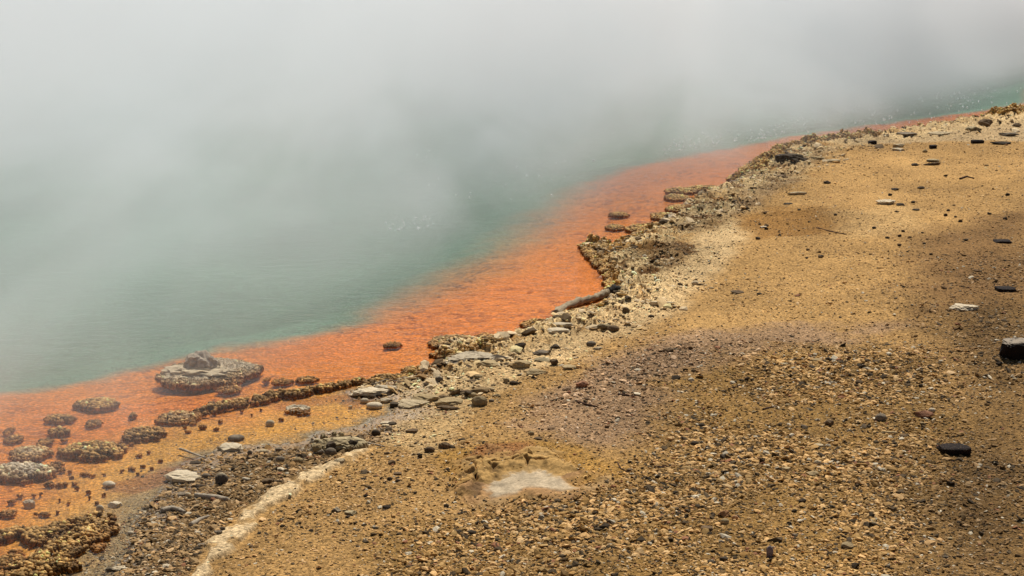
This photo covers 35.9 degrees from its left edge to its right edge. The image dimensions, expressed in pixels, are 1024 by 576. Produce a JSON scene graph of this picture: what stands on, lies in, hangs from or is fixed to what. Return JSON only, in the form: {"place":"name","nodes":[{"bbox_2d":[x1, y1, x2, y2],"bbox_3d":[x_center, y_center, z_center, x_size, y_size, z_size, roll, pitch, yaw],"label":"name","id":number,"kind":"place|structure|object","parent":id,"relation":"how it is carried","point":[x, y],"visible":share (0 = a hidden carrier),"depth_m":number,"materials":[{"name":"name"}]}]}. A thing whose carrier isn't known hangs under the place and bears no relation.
{"place":"outdoors","nodes":[
{"label":"outdoors","id":0,"kind":"place"},
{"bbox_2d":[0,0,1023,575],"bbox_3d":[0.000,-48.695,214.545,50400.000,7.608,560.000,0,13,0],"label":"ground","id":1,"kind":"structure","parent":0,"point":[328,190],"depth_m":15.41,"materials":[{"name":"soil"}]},
{"bbox_2d":[0,509,17,518],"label":"sinter clump","id":2,"kind":"object","parent":1,"relation":"on","point":[8,513],"visible":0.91,"depth_m":6.99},
{"bbox_2d":[2,426,15,436],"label":"sinter clump","id":3,"kind":"object","parent":1,"relation":"on","point":[7,432],"visible":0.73,"depth_m":8.17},
{"bbox_2d":[0,553,26,569],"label":"sinter clump","id":4,"kind":"object","parent":1,"relation":"on","point":[4,559],"visible":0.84,"depth_m":6.46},
{"bbox_2d":[3,434,23,444],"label":"sinter clump","id":5,"kind":"object","parent":1,"relation":"on","point":[14,439],"visible":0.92,"depth_m":8.01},
{"bbox_2d":[7,549,25,555],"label":"sinter clump","id":6,"kind":"object","parent":1,"relation":"on","point":[17,551],"visible":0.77,"depth_m":6.56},
{"bbox_2d":[0,461,56,484],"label":"sinter clump","id":7,"kind":"object","parent":1,"relation":"on","point":[15,472],"visible":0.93,"depth_m":7.46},
{"bbox_2d":[23,499,35,508],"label":"stone","id":8,"kind":"object","parent":1,"relation":"on","point":[29,504],"visible":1,"depth_m":7.12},
{"bbox_2d":[0,524,59,548],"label":"sinter ridge","id":9,"kind":"structure","parent":1,"relation":"on","point":[10,535],"depth_m":6.70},
{"bbox_2d":[9,444,53,462],"bbox_3d":[-2.378,0.866,7.819,0.228,0.165,0.230,0,13,0],"label":"sinter clump","id":10,"kind":"object","parent":1,"relation":"on","point":[31,453],"visible":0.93,"depth_m":7.76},
{"bbox_2d":[5,555,82,575],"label":"sinter ridge","id":11,"kind":"structure","parent":1,"relation":"on","point":[56,565],"depth_m":6.36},
{"bbox_2d":[35,437,54,446],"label":"sinter clump","id":12,"kind":"object","parent":1,"relation":"on","point":[47,442],"visible":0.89,"depth_m":7.96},
{"bbox_2d":[47,461,64,470],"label":"sinter clump","id":13,"kind":"object","parent":1,"relation":"on","point":[57,465],"visible":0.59,"depth_m":7.62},
{"bbox_2d":[47,425,70,437],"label":"sinter clump","id":14,"kind":"object","parent":1,"relation":"on","point":[59,431],"visible":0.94,"depth_m":8.12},
{"bbox_2d":[0,518,119,575],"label":"sinter ridge","id":15,"kind":"structure","parent":1,"relation":"on","point":[75,541],"depth_m":6.61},
{"bbox_2d":[43,413,77,425],"bbox_3d":[-2.393,0.741,8.385,0.176,0.153,0.137,4,13,18],"label":"sinter clump","id":16,"kind":"object","parent":1,"relation":"on","point":[59,419],"visible":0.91,"depth_m":8.34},
{"bbox_2d":[20,510,116,544],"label":"sinter ridge","id":17,"kind":"structure","parent":1,"relation":"on","point":[59,527],"depth_m":6.81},
{"bbox_2d":[56,440,127,462],"bbox_3d":[-2.086,0.852,7.844,0.351,0.173,0.259,0,13,0],"label":"sinter clump","id":18,"kind":"object","parent":1,"relation":"on","point":[97,451],"visible":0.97,"depth_m":7.78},
{"bbox_2d":[84,419,103,428],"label":"sinter clump","id":19,"kind":"object","parent":1,"relation":"on","point":[93,424],"visible":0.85,"depth_m":8.27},
{"bbox_2d":[89,543,106,553],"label":"sinter clump","id":20,"kind":"object","parent":1,"relation":"on","point":[97,548],"visible":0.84,"depth_m":6.60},
{"bbox_2d":[102,481,114,487],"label":"stone","id":21,"kind":"object","parent":1,"relation":"on","point":[110,484],"visible":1,"depth_m":7.37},
{"bbox_2d":[108,501,122,507],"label":"stone","id":22,"kind":"object","parent":1,"relation":"on","point":[114,504],"visible":1,"depth_m":7.11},
{"bbox_2d":[128,412,137,419],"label":"sinter clump","id":23,"kind":"object","parent":1,"relation":"on","point":[133,415],"visible":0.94,"depth_m":8.41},
{"bbox_2d":[120,425,166,442],"bbox_3d":[-1.886,0.796,8.125,0.233,0.164,0.236,0,13,0],"label":"sinter clump","id":24,"kind":"object","parent":1,"relation":"on","point":[139,434],"visible":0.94,"depth_m":8.06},
{"bbox_2d":[154,409,202,425],"bbox_3d":[-1.769,0.734,8.411,0.242,0.154,0.243,0,13,0],"label":"sinter clump","id":25,"kind":"object","parent":1,"relation":"on","point":[178,417],"visible":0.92,"depth_m":8.35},
{"bbox_2d":[164,470,199,482],"bbox_3d":[-1.549,0.888,7.429,0.167,0.042,0.132,11,16,39],"label":"stone","id":26,"kind":"object","parent":1,"relation":"on","point":[181,476],"visible":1,"depth_m":7.41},
{"bbox_2d":[154,350,263,393],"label":"sinter island","id":27,"kind":"structure","parent":1,"relation":"on","point":[203,371],"depth_m":9.10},
{"bbox_2d":[215,385,241,395],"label":"sinter clump","id":28,"kind":"object","parent":1,"relation":"on","point":[229,390],"visible":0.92,"depth_m":8.89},
{"bbox_2d":[217,442,243,451],"bbox_3d":[-1.403,0.792,7.874,0.136,0.034,0.102,0,13,1],"label":"stone","id":29,"kind":"object","parent":1,"relation":"on","point":[227,447],"visible":1,"depth_m":7.86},
{"bbox_2d":[223,378,244,385],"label":"sinter clump","id":30,"kind":"object","parent":1,"relation":"on","point":[238,382],"visible":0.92,"depth_m":9.04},
{"bbox_2d":[193,388,304,416],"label":"sinter ridge","id":31,"kind":"structure","parent":1,"relation":"on","point":[267,397],"depth_m":8.64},
{"bbox_2d":[262,377,270,385],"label":"sinter clump","id":32,"kind":"object","parent":1,"relation":"on","point":[265,381],"visible":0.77,"depth_m":9.11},
{"bbox_2d":[271,377,294,387],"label":"sinter clump","id":33,"kind":"object","parent":1,"relation":"on","point":[281,382],"visible":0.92,"depth_m":9.04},
{"bbox_2d":[284,407,310,415],"bbox_3d":[-1.155,0.719,8.507,0.141,0.151,0.099,12,17,43],"label":"knob ring","id":34,"kind":"object","parent":1,"relation":"on","point":[300,412],"visible":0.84,"depth_m":8.48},
{"bbox_2d":[285,404,310,413],"bbox_3d":[-1.165,0.669,8.551,0.127,0.055,0.121,7,15,30],"label":"sinter dish","id":35,"kind":"object","parent":1,"relation":"on","point":[305,408],"visible":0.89,"depth_m":8.56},
{"bbox_2d":[295,375,319,385],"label":"sinter clump","id":36,"kind":"object","parent":1,"relation":"on","point":[305,380],"visible":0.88,"depth_m":9.08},
{"bbox_2d":[292,379,351,398],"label":"sinter ridge","id":37,"kind":"structure","parent":1,"relation":"on","point":[308,390],"depth_m":8.90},
{"bbox_2d":[311,431,368,452],"bbox_3d":[-0.853,0.770,7.843,0.285,0.087,0.197,0,13,0],"label":"rock outcrop","id":38,"kind":"object","parent":1,"relation":"on","point":[340,440],"visible":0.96,"depth_m":7.80,"materials":[{"name":"stone"}]},
{"bbox_2d":[349,387,389,396],"bbox_3d":[-0.789,0.584,8.811,0.213,0.043,0.149,7,15,30],"label":"stone","id":39,"kind":"object","parent":1,"relation":"on","point":[370,391],"visible":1,"depth_m":8.79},
{"bbox_2d":[349,373,390,386],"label":"sinter ridge","id":40,"kind":"structure","parent":1,"relation":"on","point":[355,381],"depth_m":9.04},
{"bbox_2d":[366,402,382,408],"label":"stone","id":41,"kind":"object","parent":1,"relation":"on","point":[374,405],"visible":1,"depth_m":8.58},
{"bbox_2d":[375,385,396,389],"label":"stone","id":42,"kind":"object","parent":1,"relation":"on","point":[383,386],"visible":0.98,"depth_m":8.85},
{"bbox_2d":[380,397,391,402],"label":"stone","id":43,"kind":"object","parent":1,"relation":"on","point":[385,400],"visible":1,"depth_m":8.69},
{"bbox_2d":[361,365,420,384],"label":"sinter ridge","id":44,"kind":"structure","parent":1,"relation":"on","point":[406,371],"depth_m":9.11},
{"bbox_2d":[383,341,402,349],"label":"sinter clump","id":45,"kind":"object","parent":1,"relation":"on","point":[394,345],"visible":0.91,"depth_m":9.86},
{"bbox_2d":[406,428,417,432],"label":"stone","id":46,"kind":"object","parent":1,"relation":"on","point":[413,430],"visible":1,"depth_m":8.08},
{"bbox_2d":[398,399,428,408],"bbox_3d":[-0.536,0.631,8.600,0.181,0.031,0.132,-1,13,-5],"label":"stone","id":47,"kind":"object","parent":1,"relation":"on","point":[409,403],"visible":1,"depth_m":8.58,"materials":[{"name":"stone"}]},
{"bbox_2d":[412,393,439,401],"bbox_3d":[-0.472,0.604,8.684,0.154,0.034,0.116,2,13,10],"label":"stone","id":48,"kind":"object","parent":1,"relation":"on","point":[426,397],"visible":1,"depth_m":8.66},
{"bbox_2d":[424,446,434,452],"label":"stone","id":49,"kind":"object","parent":1,"relation":"on","point":[429,449],"visible":1,"depth_m":7.70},
{"bbox_2d":[439,442,449,448],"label":"stone","id":50,"kind":"object","parent":1,"relation":"on","point":[444,445],"visible":1,"depth_m":7.76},
{"bbox_2d":[436,405,458,409],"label":"stone","id":51,"kind":"object","parent":1,"relation":"on","point":[444,407],"visible":1,"depth_m":8.48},
{"bbox_2d":[435,397,462,405],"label":"stone","id":52,"kind":"object","parent":1,"relation":"on","point":[449,401],"visible":1,"depth_m":8.57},
{"bbox_2d":[427,334,477,349],"bbox_3d":[-0.347,0.387,9.950,0.371,0.172,0.333,0,13,0],"label":"sinter clump","id":53,"kind":"object","parent":1,"relation":"on","point":[436,342],"visible":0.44,"depth_m":9.91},
{"bbox_2d":[429,334,494,358],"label":"sinter ridge","id":54,"kind":"structure","parent":1,"relation":"on","point":[442,351],"depth_m":9.56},
{"bbox_2d":[444,351,494,363],"bbox_3d":[-0.241,0.415,9.294,0.327,0.050,0.246,-1,13,-3],"label":"rock","id":55,"kind":"object","parent":1,"relation":"on","point":[473,355],"visible":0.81,"depth_m":9.26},
{"bbox_2d":[471,396,487,405],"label":"stone","id":56,"kind":"object","parent":1,"relation":"on","point":[478,400],"visible":1,"depth_m":8.52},
{"bbox_2d":[478,360,499,366],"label":"stone","id":57,"kind":"object","parent":1,"relation":"on","point":[491,363],"visible":1,"depth_m":9.13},
{"bbox_2d":[512,360,530,368],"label":"stone","id":58,"kind":"object","parent":1,"relation":"on","point":[518,364],"visible":1,"depth_m":9.11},
{"bbox_2d":[444,443,616,512],"bbox_3d":[0.044,0.873,7.329,1.120,0.134,1.320,0,13,0],"label":"crusted mound","id":59,"kind":"object","parent":1,"relation":"on","point":[536,474],"visible":0.57,"depth_m":7.24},
{"bbox_2d":[519,318,545,328],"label":"sinter clump","id":60,"kind":"object","parent":1,"relation":"on","point":[525,324],"visible":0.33,"depth_m":10.36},
{"bbox_2d":[526,368,545,375],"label":"stone","id":61,"kind":"object","parent":1,"relation":"on","point":[533,371],"visible":1,"depth_m":9.01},
{"bbox_2d":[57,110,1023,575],"bbox_3d":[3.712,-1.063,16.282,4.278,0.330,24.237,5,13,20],"label":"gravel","id":62,"kind":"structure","parent":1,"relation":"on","point":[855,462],"depth_m":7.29,"materials":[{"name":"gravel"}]},
{"bbox_2d":[160,505,185,512],"bbox_3d":[-1.499,0.985,7.015,0.128,0.028,0.056,3,13,12],"label":"driftwood flake","id":63,"kind":"object","parent":62,"relation":"on","point":[169,508],"visible":1,"depth_m":7.01,"materials":[{"name":"grey wood"}]},
{"bbox_2d":[188,515,208,525],"bbox_3d":[-1.360,1.012,6.870,0.027,0.025,0.112,7,14,28],"label":"driftwood chip","id":64,"kind":"object","parent":62,"relation":"on","point":[195,521],"visible":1,"depth_m":6.85,"materials":[{"name":"grey wood"}]},
{"bbox_2d":[194,493,228,500],"bbox_3d":[-1.361,0.947,7.151,0.173,0.032,0.025,6,14,24],"label":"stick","id":65,"kind":"object","parent":62,"relation":"on","point":[209,496],"visible":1,"depth_m":7.14,"materials":[{"name":"grey wood"}]},
{"bbox_2d":[215,472,227,483],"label":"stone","id":66,"kind":"object","parent":62,"relation":"on","point":[221,478],"visible":1,"depth_m":7.33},
{"bbox_2d":[262,478,274,483],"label":"stone","id":67,"kind":"object","parent":62,"relation":"on","point":[266,480],"visible":1,"depth_m":7.32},
{"bbox_2d":[325,448,335,454],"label":"stone","id":68,"kind":"object","parent":62,"relation":"on","point":[331,451],"visible":1,"depth_m":7.72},
{"bbox_2d":[875,413,886,420],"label":"stone","id":69,"kind":"object","parent":62,"relation":"on","point":[881,417],"visible":1,"depth_m":8.03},
{"bbox_2d":[936,443,971,455],"bbox_3d":[2.123,0.778,7.597,0.147,0.047,0.110,0,13,-2],"label":"rock","id":70,"kind":"object","parent":62,"relation":"on","point":[955,449],"depth_m":7.55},
{"bbox_2d":[532,350,548,355],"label":"stone","id":71,"kind":"object","parent":1,"relation":"on","point":[541,352],"visible":1,"depth_m":9.39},
{"bbox_2d":[534,357,549,361],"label":"stone","id":72,"kind":"object","parent":1,"relation":"on","point":[541,359],"visible":0.95,"depth_m":9.24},
{"bbox_2d":[547,327,569,333],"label":"stone","id":73,"kind":"object","parent":1,"relation":"on","point":[556,329],"visible":1,"depth_m":9.88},
{"bbox_2d":[553,322,574,326],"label":"stone","id":74,"kind":"object","parent":1,"relation":"on","point":[558,324],"visible":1,"depth_m":9.98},
{"bbox_2d":[562,364,575,369],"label":"stone","id":75,"kind":"object","parent":1,"relation":"on","point":[567,367],"visible":1,"depth_m":9.06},
{"bbox_2d":[576,381,588,387],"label":"stone","id":76,"kind":"object","parent":1,"relation":"on","point":[582,384],"visible":1,"depth_m":8.69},
{"bbox_2d":[551,284,620,312],"bbox_3d":[0.521,0.091,10.995,0.153,0.101,0.890,9,15,35],"label":"driftwood log","id":77,"kind":"object","parent":1,"relation":"on","point":[587,299],"visible":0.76,"depth_m":11.03,"materials":[{"name":"grey wood"}]},
{"bbox_2d":[564,298,610,311],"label":"sinter ridge","id":78,"kind":"structure","parent":1,"relation":"on","point":[599,304],"depth_m":10.76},
{"bbox_2d":[576,234,611,249],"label":"sinter ridge","id":79,"kind":"structure","parent":1,"relation":"on","point":[592,238],"depth_m":12.94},
{"bbox_2d":[580,242,619,279],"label":"sinter ridge","id":80,"kind":"structure","parent":1,"relation":"on","point":[603,265],"depth_m":12.23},
{"bbox_2d":[597,324,609,329],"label":"stone","id":81,"kind":"object","parent":1,"relation":"on","point":[602,326],"visible":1,"depth_m":9.94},
{"bbox_2d":[601,273,619,289],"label":"sinter ridge","id":82,"kind":"structure","parent":1,"relation":"on","point":[609,282],"depth_m":11.54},
{"bbox_2d":[607,325,618,331],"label":"stone","id":83,"kind":"object","parent":1,"relation":"on","point":[613,328],"visible":1,"depth_m":9.91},
{"bbox_2d":[604,223,624,231],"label":"sinter clump","id":84,"kind":"object","parent":1,"relation":"on","point":[612,227],"visible":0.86,"depth_m":13.79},
{"bbox_2d":[608,211,629,218],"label":"sinter clump","id":85,"kind":"object","parent":1,"relation":"on","point":[619,215],"visible":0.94,"depth_m":14.42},
{"bbox_2d":[624,223,646,233],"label":"sinter clump","id":86,"kind":"object","parent":1,"relation":"on","point":[630,229],"visible":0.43,"depth_m":13.70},
{"bbox_2d":[614,222,659,241],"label":"sinter ridge","id":87,"kind":"structure","parent":1,"relation":"on","point":[649,225],"depth_m":13.39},
{"bbox_2d":[649,211,667,220],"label":"sinter clump","id":88,"kind":"object","parent":1,"relation":"on","point":[656,216],"visible":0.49,"depth_m":14.31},
{"bbox_2d":[664,204,684,212],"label":"sinter clump","id":89,"kind":"object","parent":1,"relation":"on","point":[675,208],"visible":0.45,"depth_m":14.69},
{"bbox_2d":[663,193,689,202],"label":"sinter clump","id":90,"kind":"object","parent":1,"relation":"on","point":[674,197],"visible":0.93,"depth_m":15.32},
{"bbox_2d":[663,186,697,194],"bbox_3d":[1.689,-0.919,15.802,0.350,0.178,0.287,0,13,0],"label":"sinter clump","id":91,"kind":"object","parent":1,"relation":"on","point":[681,190],"visible":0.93,"depth_m":15.72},
{"bbox_2d":[350,112,1023,401],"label":"rubble","id":92,"kind":"object","parent":1,"relation":"on","point":[504,336],"visible":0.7,"depth_m":10.59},
{"bbox_2d":[686,185,717,191],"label":"sinter clump","id":93,"kind":"object","parent":1,"relation":"on","point":[698,188],"visible":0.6,"depth_m":15.88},
{"bbox_2d":[718,510,729,516],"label":"stone","id":94,"kind":"object","parent":1,"relation":"on","point":[724,513],"visible":1,"depth_m":6.71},
{"bbox_2d":[726,161,766,180],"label":"sinter ridge","id":95,"kind":"structure","parent":1,"relation":"on","point":[742,170],"depth_m":16.58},
{"bbox_2d":[738,149,784,169],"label":"sinter ridge","id":96,"kind":"structure","parent":1,"relation":"on","point":[763,158],"depth_m":17.55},
{"bbox_2d":[766,546,772,557],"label":"stone","id":97,"kind":"object","parent":1,"relation":"on","point":[769,551],"visible":1,"depth_m":6.28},
{"bbox_2d":[759,140,808,154],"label":"sinter ridge","id":98,"kind":"structure","parent":1,"relation":"on","point":[784,146],"depth_m":18.48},
{"bbox_2d":[774,153,805,162],"bbox_3d":[3.031,-1.413,17.257,0.300,0.101,0.284,12,17,44],"label":"overhang","id":99,"kind":"object","parent":1,"relation":"on","point":[781,158],"visible":0.93,"depth_m":17.21,"materials":[{"name":"stone"}]},
{"bbox_2d":[787,192,806,194],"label":"stone","id":100,"kind":"object","parent":1,"relation":"on","point":[796,193],"visible":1,"depth_m":14.99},
{"bbox_2d":[806,471,819,475],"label":"stone","id":101,"kind":"object","parent":1,"relation":"on","point":[813,473],"visible":1,"depth_m":7.21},
{"bbox_2d":[800,127,880,143],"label":"sinter ridge","id":102,"kind":"structure","parent":1,"relation":"on","point":[842,133],"depth_m":19.46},
{"bbox_2d":[841,541,853,548],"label":"stone","id":103,"kind":"object","parent":1,"relation":"on","point":[847,544],"visible":1,"depth_m":6.39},
{"bbox_2d":[877,199,895,204],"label":"stone","id":104,"kind":"object","parent":1,"relation":"on","point":[886,201],"visible":1,"depth_m":14.36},
{"bbox_2d":[896,132,916,135],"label":"stone","id":105,"kind":"object","parent":1,"relation":"on","point":[906,133],"visible":1,"depth_m":19.55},
{"bbox_2d":[915,410,933,417],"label":"stone","id":106,"kind":"object","parent":1,"relation":"on","point":[923,413],"visible":1,"depth_m":8.11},
{"bbox_2d":[928,131,949,135],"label":"stone","id":107,"kind":"object","parent":1,"relation":"on","point":[938,133],"visible":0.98,"depth_m":19.65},
{"bbox_2d":[949,303,978,310],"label":"stone","id":108,"kind":"object","parent":1,"relation":"on","point":[960,307],"visible":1,"depth_m":10.26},
{"bbox_2d":[965,126,981,130],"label":"stone","id":109,"kind":"object","parent":1,"relation":"on","point":[972,128],"visible":1,"depth_m":19.79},
{"bbox_2d":[971,139,983,143],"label":"stone","id":110,"kind":"object","parent":1,"relation":"on","point":[973,141],"visible":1,"depth_m":18.67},
{"bbox_2d":[978,119,992,126],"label":"stone","id":111,"kind":"object","parent":1,"relation":"on","point":[986,122],"visible":0.91,"depth_m":20.46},
{"bbox_2d":[990,141,1010,144],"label":"stone","id":112,"kind":"object","parent":1,"relation":"on","point":[1000,142],"visible":1,"depth_m":18.50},
{"bbox_2d":[980,103,1023,115],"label":"sinter ridge","id":113,"kind":"structure","parent":1,"relation":"on","point":[1015,107],"depth_m":21.93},
{"bbox_2d":[993,239,1011,242],"bbox_3d":[3.909,-0.371,12.602,0.138,0.024,0.100,0,13,2],"label":"block","id":114,"kind":"object","parent":1,"relation":"on","point":[1001,240],"depth_m":12.58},
{"bbox_2d":[994,286,1015,291],"bbox_3d":[3.374,0.009,10.802,0.137,0.030,0.103,0,13,1],"label":"block","id":115,"kind":"object","parent":1,"relation":"on","point":[1005,288],"depth_m":10.77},
{"bbox_2d":[999,132,1019,135],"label":"stone","id":116,"kind":"object","parent":1,"relation":"on","point":[1008,134],"visible":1,"depth_m":19.49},
{"bbox_2d":[999,337,1023,360],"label":"block","id":117,"kind":"object","parent":1,"relation":"on","point":[1012,348],"depth_m":9.05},
{"label":"water","id":118,"kind":"structure","parent":0,"visible":0},
{"bbox_2d":[43,481,54,488],"bbox_3d":[-2.155,0.965,7.383,0.048,0.128,0.049,11,17,40],"label":"sinter nub","id":119,"kind":"object","parent":118,"relation":"in","point":[49,484],"visible":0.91,"depth_m":7.37},
{"bbox_2d":[55,482,68,488],"bbox_3d":[-2.101,0.964,7.381,0.062,0.132,0.045,0,13,0],"label":"sinter nub","id":120,"kind":"object","parent":118,"relation":"in","point":[60,485],"visible":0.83,"depth_m":7.36},
{"bbox_2d":[74,396,120,411],"bbox_3d":[-2.265,0.679,8.634,0.251,0.169,0.206,0,13,0],"label":"sinter clump","id":121,"kind":"object","parent":118,"relation":"in","point":[103,403],"visible":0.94,"depth_m":8.58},
{"bbox_2d":[179,448,205,458],"bbox_3d":[-1.567,0.813,7.769,0.231,0.016,0.015,12,17,43],"label":"stick","id":122,"kind":"object","parent":118,"relation":"on","point":[185,450],"visible":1,"depth_m":7.78,"materials":[{"name":"grey wood"}]},
{"bbox_2d":[227,434,244,441],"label":"stone","id":123,"kind":"object","parent":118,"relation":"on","point":[237,437],"visible":1,"depth_m":8.04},
{"bbox_2d":[265,420,274,426],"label":"stone","id":124,"kind":"object","parent":118,"relation":"on","point":[269,423],"visible":1,"depth_m":8.29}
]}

